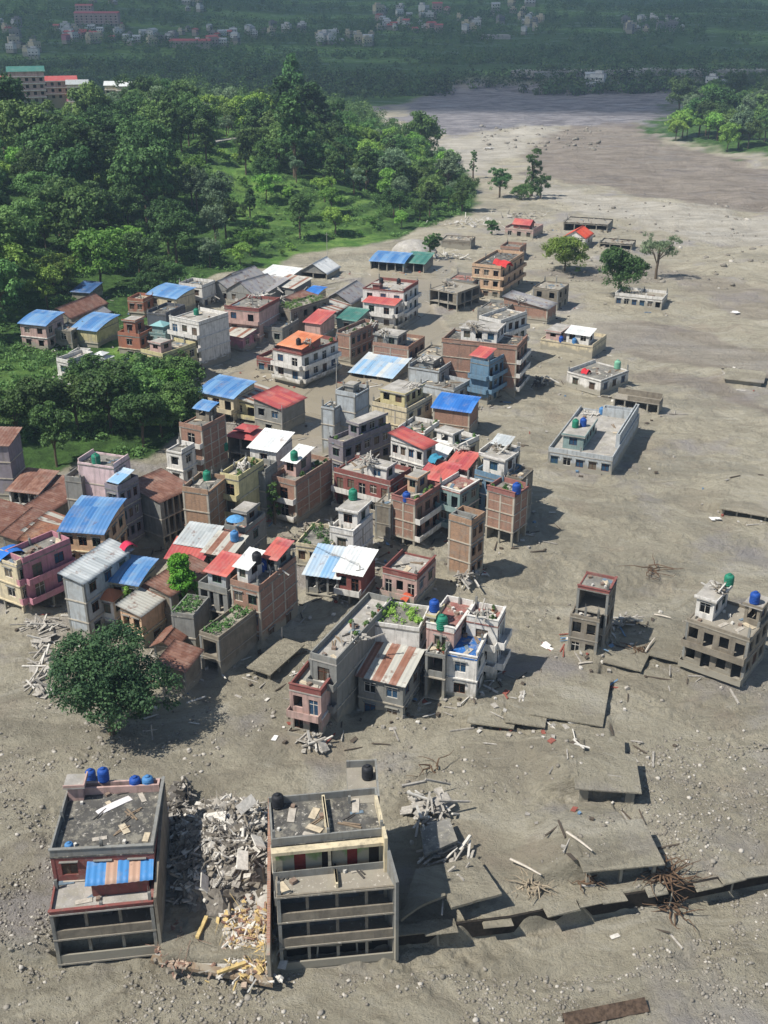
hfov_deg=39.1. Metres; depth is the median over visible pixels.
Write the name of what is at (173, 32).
house
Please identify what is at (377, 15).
house
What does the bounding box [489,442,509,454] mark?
wreck
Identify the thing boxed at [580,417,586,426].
water tank
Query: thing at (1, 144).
tree
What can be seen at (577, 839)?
log
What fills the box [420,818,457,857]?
roof slab
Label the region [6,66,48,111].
building
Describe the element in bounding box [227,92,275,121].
tree
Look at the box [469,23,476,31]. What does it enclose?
house
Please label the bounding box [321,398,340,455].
concrete tower house
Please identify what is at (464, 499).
window
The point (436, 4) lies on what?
house
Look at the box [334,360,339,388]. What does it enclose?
pole
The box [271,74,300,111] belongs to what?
tall tree
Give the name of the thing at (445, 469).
apartment house
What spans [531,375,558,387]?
wreck
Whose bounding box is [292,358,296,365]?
window
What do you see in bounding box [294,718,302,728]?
window
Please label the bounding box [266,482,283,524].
tree
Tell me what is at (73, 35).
house
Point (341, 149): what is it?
tree
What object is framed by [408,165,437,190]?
tree
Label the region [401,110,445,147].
tree
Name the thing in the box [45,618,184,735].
tree
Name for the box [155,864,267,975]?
floor slab
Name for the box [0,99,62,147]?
tree
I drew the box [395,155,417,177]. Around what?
tree
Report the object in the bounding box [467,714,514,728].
buried house
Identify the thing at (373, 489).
window
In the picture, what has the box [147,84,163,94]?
tree
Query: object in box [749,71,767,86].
tree
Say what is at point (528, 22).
house
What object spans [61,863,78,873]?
window
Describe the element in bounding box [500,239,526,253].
brick house
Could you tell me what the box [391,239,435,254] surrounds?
sand mound
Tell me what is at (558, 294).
brick house
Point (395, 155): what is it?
tree
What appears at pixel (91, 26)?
house
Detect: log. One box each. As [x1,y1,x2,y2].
[509,858,541,875]
[566,831,592,850]
[578,661,592,664]
[645,637,654,651]
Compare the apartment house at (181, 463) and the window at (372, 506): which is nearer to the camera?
the window at (372, 506)
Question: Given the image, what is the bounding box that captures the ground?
[0,0,767,1023]
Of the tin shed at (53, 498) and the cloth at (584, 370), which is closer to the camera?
the tin shed at (53, 498)
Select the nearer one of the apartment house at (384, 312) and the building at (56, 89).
the apartment house at (384, 312)
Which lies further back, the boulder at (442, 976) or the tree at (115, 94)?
the tree at (115, 94)
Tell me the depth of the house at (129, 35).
1177.74 m
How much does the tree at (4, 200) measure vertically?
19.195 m
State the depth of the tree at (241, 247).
330.57 m
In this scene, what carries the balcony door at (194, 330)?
in the apartment house at (210, 336)
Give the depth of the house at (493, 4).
1565.21 m
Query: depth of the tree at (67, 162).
351.80 m
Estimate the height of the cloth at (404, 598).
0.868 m
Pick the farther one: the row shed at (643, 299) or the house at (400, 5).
the house at (400, 5)
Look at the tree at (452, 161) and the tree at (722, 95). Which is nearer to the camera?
the tree at (452, 161)
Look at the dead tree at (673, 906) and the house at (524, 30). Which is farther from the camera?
the house at (524, 30)
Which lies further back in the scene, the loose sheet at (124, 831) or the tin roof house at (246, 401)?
the tin roof house at (246, 401)
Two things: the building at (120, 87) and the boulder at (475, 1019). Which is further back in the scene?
the building at (120, 87)
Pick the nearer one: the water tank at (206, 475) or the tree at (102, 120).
the water tank at (206, 475)
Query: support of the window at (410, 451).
in the apartment house at (413, 450)
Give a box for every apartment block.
[48,771,169,884]
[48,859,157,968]
[268,787,383,930]
[275,831,394,969]
[441,320,530,396]
[678,580,767,686]
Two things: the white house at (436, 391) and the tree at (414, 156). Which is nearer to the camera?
the white house at (436, 391)
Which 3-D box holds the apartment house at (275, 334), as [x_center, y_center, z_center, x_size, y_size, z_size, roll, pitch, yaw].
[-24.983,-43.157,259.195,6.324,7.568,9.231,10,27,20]
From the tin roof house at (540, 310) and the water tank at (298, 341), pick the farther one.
the tin roof house at (540, 310)
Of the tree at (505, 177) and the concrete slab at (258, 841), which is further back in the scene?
the tree at (505, 177)
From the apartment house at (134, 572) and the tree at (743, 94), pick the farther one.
the tree at (743, 94)
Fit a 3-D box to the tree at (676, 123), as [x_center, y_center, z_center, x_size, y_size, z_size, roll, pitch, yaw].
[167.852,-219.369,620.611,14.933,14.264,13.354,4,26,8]
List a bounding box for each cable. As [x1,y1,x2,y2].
[258,510,358,563]
[284,368,332,407]
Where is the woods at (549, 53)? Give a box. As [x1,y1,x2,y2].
[0,0,767,96]
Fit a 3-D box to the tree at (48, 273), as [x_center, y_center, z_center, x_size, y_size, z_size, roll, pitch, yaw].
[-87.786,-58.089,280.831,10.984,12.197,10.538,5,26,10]
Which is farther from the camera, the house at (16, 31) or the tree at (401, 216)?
the house at (16, 31)
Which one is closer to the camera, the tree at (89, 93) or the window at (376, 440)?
the window at (376, 440)
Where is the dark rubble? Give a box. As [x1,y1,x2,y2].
[166,775,196,858]
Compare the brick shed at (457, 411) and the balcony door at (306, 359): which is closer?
the brick shed at (457, 411)
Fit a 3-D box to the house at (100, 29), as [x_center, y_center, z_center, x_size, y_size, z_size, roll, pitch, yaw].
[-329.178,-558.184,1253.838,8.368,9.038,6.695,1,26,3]
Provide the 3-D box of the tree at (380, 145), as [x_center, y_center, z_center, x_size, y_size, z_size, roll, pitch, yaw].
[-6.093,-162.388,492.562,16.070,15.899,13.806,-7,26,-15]
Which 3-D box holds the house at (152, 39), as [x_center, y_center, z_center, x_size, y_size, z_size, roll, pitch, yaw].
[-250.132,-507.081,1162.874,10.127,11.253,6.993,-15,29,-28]
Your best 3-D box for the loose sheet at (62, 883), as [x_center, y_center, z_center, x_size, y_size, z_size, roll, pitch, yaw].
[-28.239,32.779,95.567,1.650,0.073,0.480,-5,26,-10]
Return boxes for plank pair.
[93,808,106,819]
[113,825,129,835]
[121,812,136,822]
[124,808,137,819]
[310,818,322,824]
[337,822,361,828]
[343,812,356,819]
[356,870,364,878]
[392,563,408,567]
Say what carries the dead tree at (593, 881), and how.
on the ground
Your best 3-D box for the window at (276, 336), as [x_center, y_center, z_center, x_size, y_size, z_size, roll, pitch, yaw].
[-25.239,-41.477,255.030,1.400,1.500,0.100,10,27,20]
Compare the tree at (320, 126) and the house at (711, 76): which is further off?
the house at (711, 76)
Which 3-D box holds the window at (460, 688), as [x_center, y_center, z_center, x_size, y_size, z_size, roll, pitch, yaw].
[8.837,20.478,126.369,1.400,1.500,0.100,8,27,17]
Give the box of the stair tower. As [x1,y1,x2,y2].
[346,759,379,803]
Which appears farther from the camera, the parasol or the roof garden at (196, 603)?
the parasol
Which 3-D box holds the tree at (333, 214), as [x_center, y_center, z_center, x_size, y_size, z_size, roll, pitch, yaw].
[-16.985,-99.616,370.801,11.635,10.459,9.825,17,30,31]
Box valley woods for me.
[78,69,407,115]
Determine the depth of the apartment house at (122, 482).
158.98 m
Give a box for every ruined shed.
[563,215,612,231]
[599,238,635,249]
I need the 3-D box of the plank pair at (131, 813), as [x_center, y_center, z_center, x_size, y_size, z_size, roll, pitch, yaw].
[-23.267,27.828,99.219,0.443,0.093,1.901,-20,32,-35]
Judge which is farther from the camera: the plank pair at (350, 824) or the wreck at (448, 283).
the wreck at (448, 283)
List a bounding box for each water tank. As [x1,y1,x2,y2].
[64,841,73,846]
[85,768,96,780]
[91,453,100,464]
[97,766,109,783]
[129,775,140,785]
[142,774,153,784]
[193,308,198,315]
[203,470,210,481]
[224,442,227,450]
[230,530,238,541]
[252,551,261,564]
[262,558,266,571]
[271,792,283,809]
[290,450,297,460]
[296,338,300,344]
[348,488,357,500]
[362,764,372,780]
[402,491,410,502]
[429,598,439,612]
[436,613,447,631]
[512,482,520,494]
[572,418,578,427]
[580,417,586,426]
[614,360,620,368]
[724,573,734,586]
[749,590,760,604]
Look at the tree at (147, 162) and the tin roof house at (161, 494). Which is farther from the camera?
the tree at (147, 162)
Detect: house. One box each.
[0,426,25,499]
[0,549,28,613]
[1,23,10,32]
[4,528,76,609]
[5,41,16,52]
[5,467,58,504]
[7,34,18,42]
[8,27,22,39]
[10,19,17,27]
[11,16,22,26]
[16,40,24,48]
[17,309,63,349]
[21,45,29,56]
[27,46,40,59]
[28,39,41,51]
[30,474,64,497]
[53,24,59,30]
[55,318,82,348]
[56,349,93,384]
[57,495,127,558]
[58,538,133,638]
[60,21,69,27]
[61,26,72,33]
[61,33,70,43]
[64,468,85,509]
[67,30,78,41]
[69,344,90,352]
[71,312,119,347]
[77,449,130,496]
[85,32,96,43]
[87,24,95,30]
[93,32,100,42]
[93,351,113,363]
[96,27,103,31]
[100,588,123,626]
[104,467,144,547]
[108,554,158,598]
[112,27,122,36]
[115,583,166,648]
[118,315,151,353]
[122,34,130,42]
[127,38,134,45]
[127,292,153,316]
[132,35,140,44]
[138,29,146,39]
[138,468,186,545]
[140,337,198,376]
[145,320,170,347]
[145,554,208,625]
[146,28,157,36]
[146,35,156,46]
[147,283,196,311]
[153,33,162,41]
[163,536,206,560]
[166,30,178,38]
[166,434,197,481]
[167,305,231,367]
[171,593,210,646]
[173,521,223,548]
[177,399,228,473]
[178,28,184,34]
[179,277,216,307]
[182,0,190,4]
[182,470,227,530]
[185,25,190,31]
[192,28,198,35]
[196,3,203,11]
[198,550,241,621]
[199,374,256,421]
[199,604,257,675]
[200,530,248,563]
[205,35,218,47]
[206,24,212,30]
[215,271,249,302]
[217,29,226,36]
[218,38,226,45]
[220,456,263,516]
[222,265,263,278]
[224,273,280,304]
[224,294,279,343]
[224,501,266,549]
[227,423,262,460]
[229,326,257,351]
[230,32,239,41]
[230,383,269,420]
[230,537,298,642]
[233,36,240,44]
[244,24,252,33]
[246,428,294,470]
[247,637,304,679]
[250,29,257,37]
[251,385,307,430]
[255,455,277,519]
[263,317,298,343]
[265,275,289,299]
[267,26,275,35]
[269,20,276,28]
[272,444,333,523]
[278,294,328,330]
[280,274,311,300]
[281,22,291,32]
[286,655,331,738]
[295,523,334,565]
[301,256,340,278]
[301,543,346,600]
[303,308,335,335]
[306,592,392,721]
[315,33,325,43]
[318,29,329,34]
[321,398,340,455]
[326,33,336,44]
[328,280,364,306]
[328,410,390,477]
[329,499,373,548]
[331,454,410,518]
[332,545,377,603]
[335,379,369,431]
[336,314,377,363]
[345,29,352,37]
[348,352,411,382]
[354,32,362,43]
[354,641,424,717]
[361,274,421,322]
[362,34,373,44]
[362,35,372,45]
[362,296,408,328]
[372,2,384,13]
[372,328,424,362]
[372,379,432,430]
[375,13,382,22]
[375,485,391,539]
[375,601,428,677]
[376,23,382,29]
[379,549,436,603]
[382,20,389,28]
[387,24,392,29]
[387,426,438,471]
[391,469,444,545]
[392,23,397,30]
[395,9,403,16]
[396,3,404,11]
[397,17,405,26]
[398,413,439,438]
[416,342,441,358]
[418,2,428,15]
[419,375,469,401]
[422,459,461,482]
[423,632,450,700]
[424,594,473,683]
[426,10,433,20]
[426,21,436,30]
[429,280,479,310]
[432,2,442,12]
[433,425,479,464]
[434,24,442,31]
[435,468,479,533]
[441,235,475,249]
[443,6,450,14]
[445,630,487,698]
[446,268,476,283]
[447,505,484,580]
[457,13,462,20]
[461,19,470,24]
[461,23,468,33]
[466,596,511,680]
[467,345,507,404]
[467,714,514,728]
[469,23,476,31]
[472,18,480,28]
[474,447,521,511]
[477,299,512,320]
[478,433,520,466]
[479,307,529,340]
[485,472,528,547]
[491,2,500,11]
[496,14,504,23]
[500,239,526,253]
[502,290,557,323]
[505,218,542,238]
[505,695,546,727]
[506,463,533,519]
[507,0,515,6]
[510,6,516,13]
[517,11,525,19]
[521,26,526,34]
[524,0,535,6]
[524,17,532,26]
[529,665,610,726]
[532,22,538,30]
[533,276,568,310]
[536,13,544,22]
[540,323,606,358]
[565,226,593,245]
[565,359,628,395]
[567,603,603,654]
[573,751,641,803]
[573,819,664,885]
[574,571,617,650]
[580,733,624,753]
[584,72,594,80]
[586,82,596,90]
[590,70,606,84]
[602,629,652,671]
[613,387,662,414]
[621,15,630,25]
[625,20,636,31]
[626,22,634,33]
[637,14,642,21]
[649,623,694,662]
[656,21,666,31]
[666,20,676,31]
[705,73,718,83]
[719,474,767,520]
[723,368,765,386]
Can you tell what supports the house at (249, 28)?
on the ground
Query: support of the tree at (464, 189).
on the ground
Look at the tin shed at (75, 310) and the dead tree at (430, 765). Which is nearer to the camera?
the dead tree at (430, 765)
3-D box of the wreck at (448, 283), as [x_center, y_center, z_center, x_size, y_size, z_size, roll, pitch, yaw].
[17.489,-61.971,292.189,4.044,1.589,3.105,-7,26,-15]
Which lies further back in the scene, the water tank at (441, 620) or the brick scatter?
the water tank at (441, 620)
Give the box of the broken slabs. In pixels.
[286,865,767,958]
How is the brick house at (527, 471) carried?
on the ground
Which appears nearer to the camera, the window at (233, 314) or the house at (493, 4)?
the window at (233, 314)
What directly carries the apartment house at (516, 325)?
on the ground
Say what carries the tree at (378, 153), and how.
on the ground
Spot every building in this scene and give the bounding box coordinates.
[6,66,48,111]
[44,75,77,107]
[65,79,88,103]
[74,11,120,29]
[75,4,93,10]
[103,81,120,97]
[115,81,142,97]
[146,301,185,325]
[169,39,211,48]
[270,330,341,387]
[408,354,451,382]
[471,249,526,297]
[547,404,639,474]
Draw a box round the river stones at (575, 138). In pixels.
[480,124,600,150]
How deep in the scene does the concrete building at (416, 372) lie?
224.74 m
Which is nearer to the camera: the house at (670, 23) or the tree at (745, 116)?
the tree at (745, 116)
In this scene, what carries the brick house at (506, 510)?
on the ground
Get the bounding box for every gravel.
[0,666,335,774]
[0,760,60,977]
[0,956,767,1023]
[371,600,767,902]
[632,743,767,973]
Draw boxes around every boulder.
[3,1004,9,1010]
[228,994,234,999]
[244,993,251,1000]
[317,1009,323,1015]
[439,974,445,979]
[472,1017,478,1022]
[586,986,593,991]
[710,858,716,863]
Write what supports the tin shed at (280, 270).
on the ground
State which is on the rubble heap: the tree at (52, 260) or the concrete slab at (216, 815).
the concrete slab at (216, 815)
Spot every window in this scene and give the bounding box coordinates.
[5,568,11,577]
[8,587,15,596]
[54,551,63,563]
[57,574,62,582]
[61,333,66,339]
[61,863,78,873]
[66,536,73,544]
[78,537,86,545]
[89,580,96,592]
[92,538,100,546]
[92,600,98,612]
[104,570,110,581]
[104,604,110,612]
[127,339,131,344]
[133,486,136,495]
[182,325,186,331]
[186,454,190,462]
[187,470,191,478]
[208,556,213,563]
[231,312,236,318]
[234,591,242,601]
[248,594,256,605]
[253,528,257,538]
[259,363,263,369]
[260,453,266,458]
[268,365,272,370]
[272,411,277,418]
[274,333,279,339]
[278,354,282,360]
[278,367,283,374]
[286,612,290,623]
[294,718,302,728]
[299,550,304,558]
[333,448,338,456]
[337,537,345,546]
[339,575,345,585]
[348,479,353,487]
[355,444,360,452]
[364,682,374,692]
[365,440,369,448]
[365,703,374,710]
[370,484,376,493]
[370,502,374,509]
[374,436,378,444]
[383,432,387,440]
[386,687,396,698]
[386,708,396,714]
[393,445,396,452]
[401,447,404,454]
[409,449,412,457]
[425,499,429,510]
[434,679,441,683]
[435,635,445,644]
[441,492,446,501]
[441,510,446,518]
[454,661,465,672]
[454,682,464,693]
[462,494,466,503]
[471,489,475,497]
[550,456,557,463]
[563,457,570,465]
[570,641,579,650]
[572,377,577,384]
[575,459,583,467]
[588,461,595,469]
[589,382,594,389]
[601,463,608,471]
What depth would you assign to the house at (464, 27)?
1321.43 m
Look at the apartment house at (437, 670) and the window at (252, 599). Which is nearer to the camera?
the apartment house at (437, 670)
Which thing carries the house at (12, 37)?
on the ground
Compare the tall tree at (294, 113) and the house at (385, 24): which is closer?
the tall tree at (294, 113)
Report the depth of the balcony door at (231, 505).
163.39 m
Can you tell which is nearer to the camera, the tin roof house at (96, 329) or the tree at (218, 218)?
the tin roof house at (96, 329)
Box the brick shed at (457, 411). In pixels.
[431,392,480,432]
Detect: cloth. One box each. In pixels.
[0,544,23,560]
[96,796,132,813]
[120,540,137,550]
[400,592,412,601]
[428,453,444,463]
[493,258,512,267]
[581,368,590,374]
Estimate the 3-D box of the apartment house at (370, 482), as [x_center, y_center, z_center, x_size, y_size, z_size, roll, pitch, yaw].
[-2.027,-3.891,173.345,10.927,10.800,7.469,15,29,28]
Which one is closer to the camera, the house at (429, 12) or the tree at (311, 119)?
the tree at (311, 119)
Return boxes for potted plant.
[376,603,383,611]
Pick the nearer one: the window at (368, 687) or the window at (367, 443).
the window at (368, 687)
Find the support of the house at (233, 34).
on the ground
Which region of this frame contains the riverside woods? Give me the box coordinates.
[85,58,767,95]
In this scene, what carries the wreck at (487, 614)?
on the apartment house at (499, 634)
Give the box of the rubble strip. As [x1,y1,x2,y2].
[204,893,287,992]
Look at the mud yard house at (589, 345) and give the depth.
249.84 m
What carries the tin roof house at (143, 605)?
on the ground
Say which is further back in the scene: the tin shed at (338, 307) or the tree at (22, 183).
the tree at (22, 183)
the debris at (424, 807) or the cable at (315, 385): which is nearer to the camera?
the debris at (424, 807)
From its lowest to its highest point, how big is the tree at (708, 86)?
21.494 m
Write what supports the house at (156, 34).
on the ground
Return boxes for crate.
[289,877,296,884]
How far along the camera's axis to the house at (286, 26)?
1330.20 m
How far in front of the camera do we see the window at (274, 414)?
203.05 m
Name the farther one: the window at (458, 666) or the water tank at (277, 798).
the window at (458, 666)
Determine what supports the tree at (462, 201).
on the ground
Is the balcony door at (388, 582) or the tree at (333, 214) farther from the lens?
the tree at (333, 214)
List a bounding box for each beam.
[150,955,272,987]
[195,915,207,938]
[217,960,245,974]
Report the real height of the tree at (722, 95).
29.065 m
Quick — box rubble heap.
[165,790,267,914]
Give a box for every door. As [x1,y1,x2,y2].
[32,562,42,577]
[35,581,45,596]
[172,323,177,331]
[188,432,194,442]
[192,328,196,335]
[226,483,234,495]
[227,501,234,512]
[280,487,287,498]
[281,504,288,515]
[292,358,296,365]
[292,371,297,379]
[294,854,305,869]
[305,357,308,365]
[305,370,308,379]
[309,700,317,715]
[318,666,328,680]
[322,350,325,358]
[323,363,326,371]
[337,477,342,488]
[337,493,342,503]
[347,848,356,864]
[351,579,358,591]
[359,482,364,493]
[381,488,386,497]
[384,308,388,313]
[384,319,388,325]
[385,578,391,591]
[408,584,413,596]
[417,506,421,518]
[417,525,420,536]
[433,514,436,525]
[476,628,487,641]
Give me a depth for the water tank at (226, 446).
188.35 m
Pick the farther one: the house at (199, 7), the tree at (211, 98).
the house at (199, 7)
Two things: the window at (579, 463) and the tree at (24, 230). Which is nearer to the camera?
the window at (579, 463)
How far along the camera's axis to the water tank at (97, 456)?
158.51 m
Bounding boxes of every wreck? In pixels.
[10,614,66,631]
[22,605,61,691]
[32,677,54,698]
[213,274,275,301]
[235,457,248,470]
[246,291,274,298]
[262,562,288,576]
[277,283,335,301]
[281,519,329,539]
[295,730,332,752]
[302,338,311,346]
[311,577,335,591]
[339,630,384,646]
[354,450,379,465]
[367,319,378,327]
[376,329,390,338]
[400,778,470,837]
[402,379,422,389]
[416,835,474,868]
[420,355,435,362]
[426,212,504,228]
[431,249,470,260]
[440,862,469,914]
[442,281,453,284]
[449,442,470,451]
[452,569,480,589]
[459,321,488,332]
[467,598,495,623]
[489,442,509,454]
[491,210,566,220]
[514,295,525,302]
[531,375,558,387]
[580,408,599,417]
[612,612,644,630]
[708,580,727,599]
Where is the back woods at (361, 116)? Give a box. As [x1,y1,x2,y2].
[147,67,439,149]
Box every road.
[212,137,237,143]
[479,34,510,38]
[511,68,767,77]
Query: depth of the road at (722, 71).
929.88 m
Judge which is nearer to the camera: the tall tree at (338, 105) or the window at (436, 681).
the window at (436, 681)
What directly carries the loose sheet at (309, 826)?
on the apartment block at (335, 807)
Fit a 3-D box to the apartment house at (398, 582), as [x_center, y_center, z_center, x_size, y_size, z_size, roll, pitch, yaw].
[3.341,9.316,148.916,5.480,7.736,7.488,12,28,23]
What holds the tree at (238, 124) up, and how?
on the ground
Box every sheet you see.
[57,881,73,885]
[63,880,84,881]
[75,897,92,904]
[92,835,106,841]
[118,823,129,833]
[138,792,146,801]
[142,832,150,841]
[280,881,291,894]
[287,807,295,821]
[306,823,323,832]
[308,807,319,818]
[352,798,358,812]
[463,648,473,653]
[540,641,553,649]
[562,997,649,1023]
[717,622,728,627]
[734,626,744,631]
[742,622,755,628]
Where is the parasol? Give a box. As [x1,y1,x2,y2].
[226,515,243,526]
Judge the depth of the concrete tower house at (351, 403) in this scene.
192.05 m
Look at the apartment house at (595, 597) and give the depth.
134.51 m
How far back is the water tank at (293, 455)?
167.30 m
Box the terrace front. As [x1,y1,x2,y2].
[271,837,383,871]
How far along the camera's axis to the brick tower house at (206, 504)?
159.21 m
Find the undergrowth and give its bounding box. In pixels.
[0,108,477,458]
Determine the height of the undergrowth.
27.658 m
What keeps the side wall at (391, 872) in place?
on the ground
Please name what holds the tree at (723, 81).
on the ground
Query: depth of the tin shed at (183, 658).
127.56 m
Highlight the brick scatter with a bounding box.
[145,918,210,979]
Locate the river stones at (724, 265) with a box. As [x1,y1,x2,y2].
[541,202,763,288]
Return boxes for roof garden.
[172,593,204,613]
[203,604,252,634]
[279,294,324,308]
[301,522,332,544]
[378,598,423,624]
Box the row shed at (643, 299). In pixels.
[614,286,667,309]
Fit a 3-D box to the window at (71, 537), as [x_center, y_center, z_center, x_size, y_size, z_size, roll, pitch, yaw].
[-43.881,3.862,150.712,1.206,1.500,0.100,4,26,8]
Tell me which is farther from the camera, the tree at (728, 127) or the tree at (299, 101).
the tree at (728, 127)
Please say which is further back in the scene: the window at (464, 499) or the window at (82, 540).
the window at (464, 499)
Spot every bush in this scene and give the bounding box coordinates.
[211,130,220,139]
[217,148,225,154]
[232,153,241,160]
[236,176,248,185]
[254,218,266,227]
[281,184,292,197]
[285,243,296,250]
[363,216,378,225]
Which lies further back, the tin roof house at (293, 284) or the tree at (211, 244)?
the tree at (211, 244)
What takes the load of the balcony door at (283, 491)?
in the brick house at (305, 496)
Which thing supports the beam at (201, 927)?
on the ground
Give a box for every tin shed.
[0,498,30,547]
[0,507,45,546]
[16,520,60,542]
[20,510,65,531]
[23,483,68,514]
[52,293,109,322]
[70,280,102,298]
[75,306,111,321]
[149,625,187,659]
[157,639,204,695]
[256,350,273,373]
[262,264,302,276]
[284,289,317,309]
[306,285,326,296]
[320,298,351,326]
[335,306,369,328]
[369,250,412,272]
[406,251,434,272]
[435,439,455,460]
[447,450,478,477]
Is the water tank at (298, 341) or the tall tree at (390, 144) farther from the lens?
the tall tree at (390, 144)
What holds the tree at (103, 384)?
on the ground
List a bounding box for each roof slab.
[401,864,445,921]
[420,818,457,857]
[434,857,501,909]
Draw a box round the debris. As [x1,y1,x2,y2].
[5,228,766,948]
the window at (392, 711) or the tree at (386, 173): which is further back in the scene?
the tree at (386, 173)
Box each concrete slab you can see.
[200,872,208,892]
[203,811,225,821]
[235,794,256,814]
[236,849,248,869]
[251,834,265,848]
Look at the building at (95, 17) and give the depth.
1295.86 m
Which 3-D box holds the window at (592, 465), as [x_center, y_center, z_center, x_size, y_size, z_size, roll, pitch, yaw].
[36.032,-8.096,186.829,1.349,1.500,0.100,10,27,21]
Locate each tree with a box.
[0,73,39,152]
[0,98,48,149]
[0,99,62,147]
[0,139,6,161]
[0,161,10,173]
[0,166,5,180]
[0,186,13,207]
[0,189,10,205]
[0,197,46,239]
[0,210,24,257]
[0,222,38,260]
[0,240,32,266]
[0,257,25,320]
[0,308,6,323]
[0,387,36,426]
[1,146,24,164]
[7,170,52,198]
[9,146,50,180]
[14,374,75,430]
[15,123,78,160]
[21,252,76,292]
[22,114,63,131]
[23,264,62,307]
[25,112,112,161]
[27,400,78,466]
[29,174,107,257]
[29,217,60,249]
[30,183,71,236]
[42,374,101,430]
[43,144,94,183]
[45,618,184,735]
[55,257,84,285]
[59,352,105,384]
[61,80,114,117]
[62,180,120,227]
[64,229,92,266]
[68,227,129,290]
[69,117,93,126]
[72,226,128,270]
[74,360,135,432]
[77,102,123,118]
[77,111,119,142]
[87,137,123,177]
[91,147,136,188]
[93,170,133,189]
[98,357,136,384]
[99,190,122,227]
[105,91,119,110]
[105,224,132,245]
[107,142,174,226]
[108,183,146,224]
[110,119,175,205]
[110,392,174,446]
[111,114,148,145]
[112,92,148,119]
[112,362,165,403]
[113,73,162,98]
[116,119,175,151]
[119,231,158,271]
[119,352,168,376]
[120,225,148,237]
[122,88,146,97]
[122,585,132,597]
[128,270,160,291]
[134,195,185,256]
[136,98,168,121]
[138,256,174,277]
[139,89,160,99]
[145,77,170,89]
[145,390,188,437]
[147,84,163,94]
[148,207,200,263]
[148,368,191,392]
[152,87,188,116]
[152,380,205,421]
[153,100,181,154]
[155,109,203,153]
[157,349,189,369]
[161,168,180,194]
[163,149,175,169]
[164,174,182,201]
[164,262,188,283]
[165,356,206,386]
[166,79,201,98]
[167,552,198,601]
[171,155,206,175]
[172,92,203,138]
[172,162,210,205]
[177,102,193,145]
[179,166,208,213]
[192,118,215,163]
[194,104,217,120]
[196,237,221,267]
[197,170,235,206]
[198,94,229,116]
[198,104,217,132]
[199,203,227,249]
[203,197,247,238]
[210,87,236,103]
[212,100,222,122]
[218,101,242,130]
[218,117,232,136]
[218,190,230,204]
[223,115,234,133]
[224,242,252,264]
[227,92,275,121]
[232,111,244,129]
[233,228,261,255]
[234,127,263,145]
[235,130,255,174]
[236,95,278,127]
[237,93,270,114]
[240,104,259,146]
[241,188,255,217]
[249,86,277,109]
[250,109,294,159]
[250,157,281,184]
[250,173,282,202]
[253,137,280,158]
[255,121,286,159]
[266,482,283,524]
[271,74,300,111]
[271,85,306,112]
[273,88,315,177]
[282,52,305,88]
[286,137,312,173]
[288,155,303,182]
[288,191,315,219]
[288,193,309,237]
[297,81,332,121]
[297,128,324,165]
[298,113,319,137]
[306,110,319,120]
[307,142,344,177]
[310,176,336,201]
[314,121,328,143]
[317,139,352,176]
[317,186,345,206]
[320,111,336,124]
[320,206,351,233]
[321,119,352,143]
[321,148,341,186]
[326,98,345,121]
[328,110,358,130]
[331,135,357,173]
[344,167,367,194]
[345,123,363,140]
[350,163,373,188]
[351,140,380,155]
[351,149,384,184]
[353,118,380,133]
[354,145,378,192]
[355,127,379,142]
[362,128,382,140]
[362,138,384,151]
[373,188,412,217]
[376,168,396,191]
[377,147,411,178]
[379,127,402,141]
[380,128,410,141]
[381,134,412,151]
[384,138,396,150]
[390,160,409,193]
[391,175,410,210]
[394,210,408,228]
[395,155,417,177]
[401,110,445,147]
[403,131,431,147]
[403,147,420,157]
[403,147,425,155]
[405,136,430,155]
[406,750,453,776]
[408,154,427,185]
[408,157,437,190]
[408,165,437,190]
[411,199,428,221]
[413,174,445,206]
[416,174,446,192]
[421,182,437,215]
[422,233,442,251]
[431,148,459,171]
[432,146,445,155]
[433,149,465,184]
[435,153,460,185]
[439,185,455,205]
[445,181,456,188]
[449,174,479,210]
[450,193,468,205]
[467,150,477,177]
[485,219,499,233]
[487,167,512,197]
[503,863,557,903]
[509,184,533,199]
[523,148,542,195]
[528,173,550,198]
[541,235,589,271]
[569,873,605,893]
[597,245,650,292]
[619,641,650,652]
[625,556,681,579]
[632,854,712,902]
[640,231,682,278]
[642,895,703,931]
[664,117,689,140]
[665,76,698,110]
[667,110,700,137]
[681,94,699,105]
[681,108,700,136]
[686,97,707,135]
[691,87,704,99]
[692,110,723,138]
[694,81,705,88]
[696,100,715,135]
[698,83,720,97]
[703,102,734,137]
[704,83,726,88]
[704,86,741,135]
[704,112,723,140]
[707,78,722,83]
[718,122,741,151]
[719,79,737,92]
[719,108,742,130]
[724,70,750,94]
[729,104,757,148]
[731,89,750,100]
[736,119,767,148]
[738,93,767,109]
[741,93,757,110]
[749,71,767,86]
[751,81,767,94]
[751,105,766,139]
[755,89,767,105]
[756,110,767,141]
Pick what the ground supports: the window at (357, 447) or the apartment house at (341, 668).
the apartment house at (341, 668)
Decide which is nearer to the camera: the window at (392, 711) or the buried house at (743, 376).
the window at (392, 711)
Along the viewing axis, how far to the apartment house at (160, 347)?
229.91 m
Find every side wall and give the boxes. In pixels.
[153,784,169,945]
[266,798,273,976]
[374,795,387,921]
[387,844,398,960]
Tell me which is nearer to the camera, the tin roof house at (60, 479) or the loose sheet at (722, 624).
the loose sheet at (722, 624)
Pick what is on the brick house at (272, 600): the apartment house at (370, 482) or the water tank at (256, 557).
the water tank at (256, 557)

